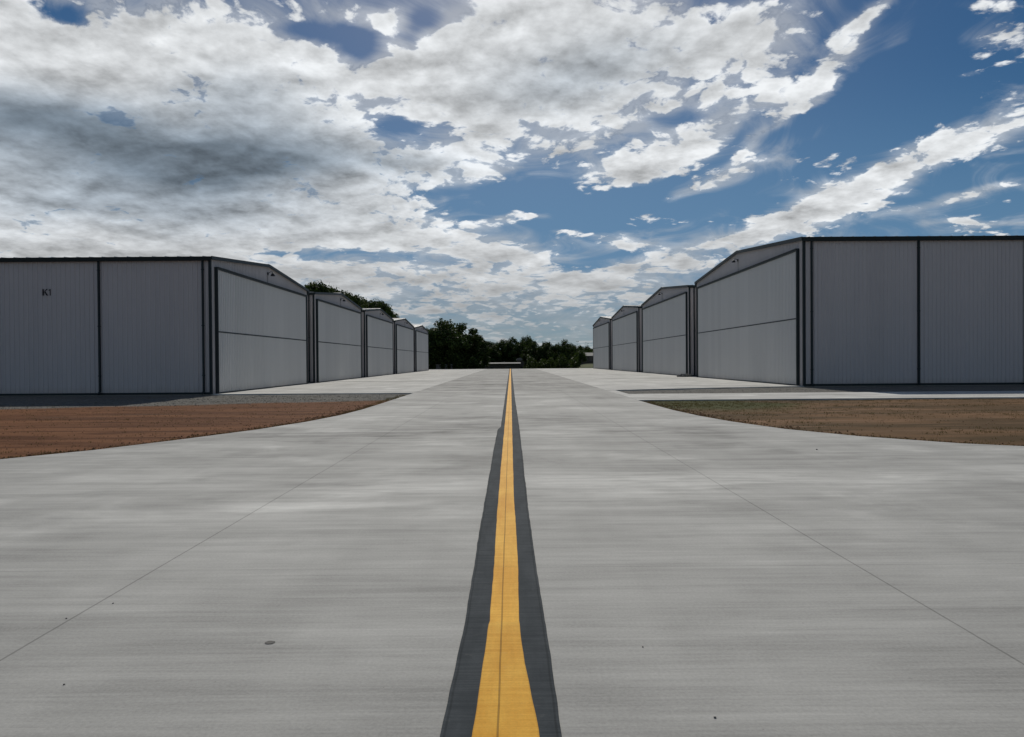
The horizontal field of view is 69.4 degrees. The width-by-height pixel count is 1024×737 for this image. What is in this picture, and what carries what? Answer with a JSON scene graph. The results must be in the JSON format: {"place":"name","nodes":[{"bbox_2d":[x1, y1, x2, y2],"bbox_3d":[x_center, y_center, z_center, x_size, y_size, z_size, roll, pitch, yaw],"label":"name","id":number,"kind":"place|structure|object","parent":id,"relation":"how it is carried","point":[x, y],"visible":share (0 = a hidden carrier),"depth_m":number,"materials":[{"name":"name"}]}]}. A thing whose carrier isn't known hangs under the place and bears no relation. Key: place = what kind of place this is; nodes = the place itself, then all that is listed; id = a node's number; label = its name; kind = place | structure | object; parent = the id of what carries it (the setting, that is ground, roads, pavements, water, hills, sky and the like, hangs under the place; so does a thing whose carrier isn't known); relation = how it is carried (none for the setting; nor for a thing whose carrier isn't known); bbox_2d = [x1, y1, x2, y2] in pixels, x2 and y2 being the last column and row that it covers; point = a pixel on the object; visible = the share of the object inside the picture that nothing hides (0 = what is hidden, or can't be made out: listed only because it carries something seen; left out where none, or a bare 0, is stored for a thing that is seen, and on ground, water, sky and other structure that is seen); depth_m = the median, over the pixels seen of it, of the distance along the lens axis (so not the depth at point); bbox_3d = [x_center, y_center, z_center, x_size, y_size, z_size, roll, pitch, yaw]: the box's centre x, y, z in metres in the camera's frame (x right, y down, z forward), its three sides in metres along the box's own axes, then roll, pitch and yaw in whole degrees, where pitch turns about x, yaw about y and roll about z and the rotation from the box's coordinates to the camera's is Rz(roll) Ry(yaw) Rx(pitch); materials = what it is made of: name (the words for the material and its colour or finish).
{"place":"outdoors","nodes":[
{"label":"outdoors","id":0,"kind":"place"},
{"bbox_2d":[0,363,1023,458],"bbox_3d":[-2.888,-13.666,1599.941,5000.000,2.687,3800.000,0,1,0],"label":"ground","id":1,"kind":"structure","parent":0,"point":[909,428],"depth_m":21.20,"materials":[{"name":"soil"}]},
{"bbox_2d":[0,256,308,396],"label":"aircraft hangar","id":2,"kind":"structure","parent":1,"relation":"on","point":[141,326],"depth_m":35.92,"materials":[{"name":"metal"}]},
{"bbox_2d":[214,267,307,393],"bbox_3d":[-14.460,-1.951,44.158,0.226,6.225,15.715,0,1,0],"label":"door","id":3,"kind":"structure","parent":2,"relation":"in","point":[261,326],"depth_m":41.93,"materials":[{"name":"metal"}]},
{"bbox_2d":[304,280,335,292],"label":"tree","id":4,"kind":"object","parent":1,"relation":"on","point":[316,287],"visible":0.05,"depth_m":144.02,"materials":[{"name":"green plant"}]},
{"bbox_2d":[307,292,362,382],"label":"aircraft hangar","id":5,"kind":"structure","parent":1,"relation":"on","point":[334,339],"depth_m":59.87,"materials":[{"name":"metal"}]},
{"bbox_2d":[316,299,361,382],"bbox_3d":[-14.429,-2.136,62.777,0.226,6.225,15.715,0,1,0],"label":"door","id":6,"kind":"structure","parent":5,"relation":"in","point":[338,328],"depth_m":61.07,"materials":[{"name":"metal"}]},
{"bbox_2d":[330,285,349,293],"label":"tree","id":7,"kind":"object","parent":1,"relation":"on","point":[337,291],"visible":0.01,"depth_m":160.84,"materials":[{"name":"green plant"}]},
{"bbox_2d":[212,369,484,394],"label":"apron","id":8,"kind":"object","parent":1,"relation":"on","point":[408,383],"visible":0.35,"depth_m":47.80,"materials":[{"name":"concrete"}]},
{"bbox_2d":[343,291,362,307],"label":"tree","id":9,"kind":"object","parent":1,"relation":"on","point":[356,300],"visible":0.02,"depth_m":146.72,"materials":[{"name":"green plant"}]},
{"bbox_2d":[359,296,373,305],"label":"tree","id":10,"kind":"object","parent":1,"relation":"on","point":[364,301],"depth_m":163.46,"materials":[{"name":"green plant"}]},
{"bbox_2d":[361,308,393,376],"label":"aircraft hangar","id":11,"kind":"structure","parent":1,"relation":"on","point":[377,338],"depth_m":78.93,"materials":[{"name":"metal"}]},
{"bbox_2d":[366,315,392,376],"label":"door","id":12,"kind":"structure","parent":11,"relation":"in","point":[379,332],"depth_m":79.86,"materials":[{"name":"metal"}]},
{"bbox_2d":[362,298,399,317],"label":"tree","id":13,"kind":"object","parent":1,"relation":"on","point":[382,305],"visible":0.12,"depth_m":144.56,"materials":[{"name":"green plant"}]},
{"bbox_2d":[393,318,413,373],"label":"aircraft hangar","id":14,"kind":"structure","parent":1,"relation":"on","point":[403,345],"depth_m":97.84,"materials":[{"name":"metal"}]},
{"bbox_2d":[395,324,413,373],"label":"door","id":15,"kind":"structure","parent":14,"relation":"in","point":[404,335],"depth_m":98.93,"materials":[{"name":"metal"}]},
{"bbox_2d":[413,325,428,371],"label":"aircraft hangar","id":16,"kind":"structure","parent":1,"relation":"on","point":[421,353],"depth_m":117.12,"materials":[{"name":"metal"}]},
{"bbox_2d":[415,330,428,371],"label":"door","id":17,"kind":"structure","parent":16,"relation":"in","point":[421,338],"depth_m":117.23,"materials":[{"name":"metal"}]},
{"bbox_2d":[427,318,487,368],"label":"tree","id":18,"kind":"object","parent":1,"relation":"on","point":[443,337],"visible":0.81,"depth_m":154.10,"materials":[{"name":"green plant"}]},
{"bbox_2d":[459,333,492,368],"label":"tree","id":19,"kind":"object","parent":1,"relation":"on","point":[487,349],"visible":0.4,"depth_m":157.97,"materials":[{"name":"green plant"}]},
{"bbox_2d":[488,341,503,362],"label":"tree","id":20,"kind":"object","parent":1,"relation":"on","point":[494,354],"visible":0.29,"depth_m":212.28,"materials":[{"name":"green plant"}]},
{"bbox_2d":[485,362,520,368],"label":"long shed","id":21,"kind":"structure","parent":1,"relation":"on","point":[504,365],"depth_m":192.00,"materials":[{"name":"paint"}]},
{"bbox_2d":[491,339,517,361],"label":"tree","id":22,"kind":"object","parent":1,"relation":"on","point":[501,343],"visible":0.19,"depth_m":217.88,"materials":[{"name":"green plant"}]},
{"bbox_2d":[429,341,592,368],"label":"undergrowth","id":23,"kind":"object","parent":1,"relation":"on","point":[531,362],"visible":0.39,"depth_m":155.40,"materials":[{"name":"green plant"}]},
{"bbox_2d":[0,399,1022,458],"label":"soil clods","id":24,"kind":"object","parent":1,"relation":"on","point":[700,414],"visible":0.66,"depth_m":18.27,"materials":[{"name":"soil"}]},
{"bbox_2d":[0,386,1022,409],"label":"gravel","id":25,"kind":"structure","parent":1,"relation":"on","point":[334,398],"depth_m":32.60,"materials":[{"name":"grey gravel"}]},
{"bbox_2d":[0,369,1023,736],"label":"taxiway","id":26,"kind":"structure","parent":1,"relation":"on","point":[696,573],"depth_m":5.19,"materials":[{"name":"concrete"}]},
{"bbox_2d":[440,369,561,736],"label":"black line border","id":27,"kind":"object","parent":26,"relation":"on","point":[459,715],"visible":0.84,"depth_m":4.29,"materials":[{"name":"paint"}]},
{"bbox_2d":[472,369,539,736],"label":"yellow center line","id":28,"kind":"object","parent":27,"relation":"on","point":[505,706],"visible":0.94,"depth_m":3.88,"materials":[{"name":"paint"}]},
{"bbox_2d":[500,336,526,361],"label":"tree","id":29,"kind":"object","parent":1,"relation":"on","point":[513,346],"visible":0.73,"depth_m":214.49,"materials":[{"name":"green plant"}]},
{"bbox_2d":[516,358,524,368],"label":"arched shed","id":30,"kind":"structure","parent":1,"relation":"on","point":[522,364],"depth_m":200.00,"materials":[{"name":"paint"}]},
{"bbox_2d":[517,336,537,356],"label":"tree","id":31,"kind":"object","parent":1,"relation":"on","point":[528,339],"visible":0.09,"depth_m":221.49,"materials":[{"name":"green plant"}]},
{"bbox_2d":[520,342,549,368],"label":"tree","id":32,"kind":"object","parent":1,"relation":"on","point":[532,349],"visible":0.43,"depth_m":166.76,"materials":[{"name":"green plant"}]},
{"bbox_2d":[536,341,555,362],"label":"tree","id":33,"kind":"object","parent":1,"relation":"on","point":[546,345],"visible":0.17,"depth_m":168.67,"materials":[{"name":"green plant"}]},
{"bbox_2d":[546,339,575,362],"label":"tree","id":34,"kind":"object","parent":1,"relation":"on","point":[563,348],"visible":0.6,"depth_m":164.52,"materials":[{"name":"green plant"}]},
{"bbox_2d":[567,343,586,366],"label":"tree","id":35,"kind":"object","parent":1,"relation":"on","point":[582,357],"visible":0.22,"depth_m":171.30,"materials":[{"name":"green plant"}]},
{"bbox_2d":[581,353,592,364],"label":"distant building","id":36,"kind":"structure","parent":1,"relation":"on","point":[589,357],"depth_m":250.04,"materials":[{"name":"paint"}]},
{"bbox_2d":[582,346,592,352],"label":"tree","id":37,"kind":"object","parent":1,"relation":"on","point":[585,348],"visible":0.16,"depth_m":298.12,"materials":[{"name":"green plant"}]},
{"bbox_2d":[593,316,611,369],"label":"aircraft hangar","id":38,"kind":"structure","parent":1,"relation":"on","point":[602,342],"depth_m":127.96,"materials":[{"name":"metal"}]},
{"bbox_2d":[593,322,609,369],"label":"door","id":39,"kind":"structure","parent":38,"relation":"in","point":[601,333],"depth_m":129.10,"materials":[{"name":"metal"}]},
{"bbox_2d":[607,390,626,393],"bbox_3d":[4.995,1.219,35.308,0.505,0.190,4.530,0,1,0],"label":"kerb strip","id":40,"kind":"object","parent":1,"relation":"on","point":[616,392],"visible":0.21,"depth_m":34.82,"materials":[{"name":"concrete"}]},
{"bbox_2d":[611,305,641,371],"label":"aircraft hangar","id":41,"kind":"structure","parent":1,"relation":"on","point":[626,337],"depth_m":101.29,"materials":[{"name":"metal"}]},
{"bbox_2d":[612,311,637,371],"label":"door","id":42,"kind":"structure","parent":41,"relation":"in","point":[624,328],"depth_m":102.87,"materials":[{"name":"metal"}]},
{"bbox_2d":[641,285,695,375],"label":"aircraft hangar","id":43,"kind":"structure","parent":1,"relation":"on","point":[669,330],"depth_m":74.41,"materials":[{"name":"metal"}]},
{"bbox_2d":[642,292,687,374],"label":"door","id":44,"kind":"structure","parent":43,"relation":"in","point":[665,322],"depth_m":76.21,"materials":[{"name":"metal"}]},
{"bbox_2d":[538,368,803,390],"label":"apron","id":45,"kind":"object","parent":1,"relation":"on","point":[606,379],"visible":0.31,"depth_m":52.09,"materials":[{"name":"concrete"}]},
{"bbox_2d":[694,235,1023,386],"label":"aircraft hangar","id":46,"kind":"structure","parent":1,"relation":"on","point":[842,311],"depth_m":41.29,"materials":[{"name":"metal"}]},
{"bbox_2d":[696,248,799,385],"bbox_3d":[16.057,-3.007,52.749,0.226,7.740,22.011,0,1,0],"label":"door","id":47,"kind":"structure","parent":46,"relation":"in","point":[748,319],"depth_m":49.25,"materials":[{"name":"metal"}]},
{"bbox_2d":[0,0,1023,348],"label":"sky","id":48,"kind":"structure","parent":0,"point":[540,170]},
{"bbox_2d":[677,374,692,376],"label":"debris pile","id":49,"kind":"object","parent":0,"point":[686,375],"visible":0.77,"depth_m":65.32,"materials":[{"name":"grey"}]},
{"bbox_2d":[620,391,1023,400],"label":"access road","id":50,"kind":"structure","parent":0,"point":[834,396],"depth_m":29.89,"materials":[{"name":"concrete"}]}
]}

